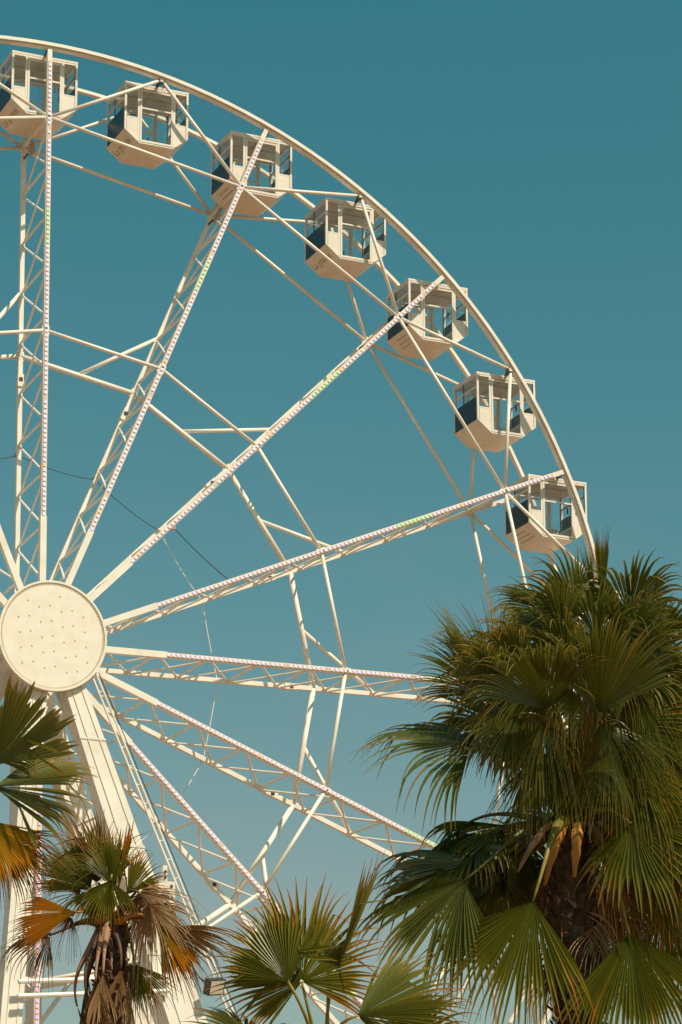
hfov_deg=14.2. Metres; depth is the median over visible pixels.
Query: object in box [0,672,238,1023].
wheel support
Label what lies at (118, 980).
palm tree
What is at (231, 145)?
gondola
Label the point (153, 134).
door
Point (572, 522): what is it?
door
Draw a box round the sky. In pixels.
[0,0,681,1023]
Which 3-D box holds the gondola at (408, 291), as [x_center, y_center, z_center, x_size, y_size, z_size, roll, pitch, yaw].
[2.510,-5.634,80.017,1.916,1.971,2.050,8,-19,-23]
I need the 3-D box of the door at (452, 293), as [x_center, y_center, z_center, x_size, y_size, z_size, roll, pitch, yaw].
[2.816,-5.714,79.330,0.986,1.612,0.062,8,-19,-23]
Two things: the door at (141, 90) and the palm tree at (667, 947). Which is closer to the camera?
the palm tree at (667, 947)
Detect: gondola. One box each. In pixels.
[0,50,77,139]
[106,81,188,168]
[211,130,291,216]
[305,197,385,281]
[386,278,467,360]
[453,371,535,452]
[505,474,586,553]
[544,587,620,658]
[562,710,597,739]
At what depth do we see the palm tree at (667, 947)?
26.23 m
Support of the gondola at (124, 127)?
hanging from the ferris wheel
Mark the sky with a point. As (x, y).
(533, 148)
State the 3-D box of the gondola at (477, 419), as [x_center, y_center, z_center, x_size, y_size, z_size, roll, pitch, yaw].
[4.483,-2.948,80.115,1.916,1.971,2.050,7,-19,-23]
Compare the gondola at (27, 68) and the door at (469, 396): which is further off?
the door at (469, 396)
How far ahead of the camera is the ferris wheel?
74.95 m
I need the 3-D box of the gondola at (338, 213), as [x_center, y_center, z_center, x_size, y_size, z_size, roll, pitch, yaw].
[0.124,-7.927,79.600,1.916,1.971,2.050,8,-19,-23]
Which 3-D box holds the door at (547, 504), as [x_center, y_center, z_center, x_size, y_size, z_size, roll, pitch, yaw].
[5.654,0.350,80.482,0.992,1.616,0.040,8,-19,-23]
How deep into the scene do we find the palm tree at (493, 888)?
23.41 m
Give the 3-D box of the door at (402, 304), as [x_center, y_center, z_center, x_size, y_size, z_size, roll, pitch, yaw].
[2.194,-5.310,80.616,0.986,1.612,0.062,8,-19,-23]
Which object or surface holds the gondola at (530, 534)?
hanging from the ferris wheel
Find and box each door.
[14,80,44,111]
[27,58,61,117]
[127,111,154,144]
[139,89,172,147]
[233,159,257,186]
[245,138,277,196]
[320,223,349,255]
[340,205,371,262]
[401,303,431,339]
[423,286,453,341]
[468,395,497,429]
[491,379,521,435]
[519,495,548,531]
[542,481,573,538]
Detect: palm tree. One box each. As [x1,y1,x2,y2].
[0,674,99,911]
[0,804,241,1023]
[181,851,479,1023]
[344,526,681,1023]
[566,596,681,1013]
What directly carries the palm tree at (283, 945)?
on the ground
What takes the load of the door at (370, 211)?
in the gondola at (338, 213)
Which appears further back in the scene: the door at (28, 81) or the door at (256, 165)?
the door at (256, 165)
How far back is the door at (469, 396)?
80.94 m
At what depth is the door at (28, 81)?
76.02 m
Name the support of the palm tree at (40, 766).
on the ground
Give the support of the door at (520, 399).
in the gondola at (477, 419)
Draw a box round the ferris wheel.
[0,35,608,1023]
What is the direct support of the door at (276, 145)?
in the gondola at (231, 145)
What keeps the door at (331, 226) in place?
in the gondola at (338, 213)

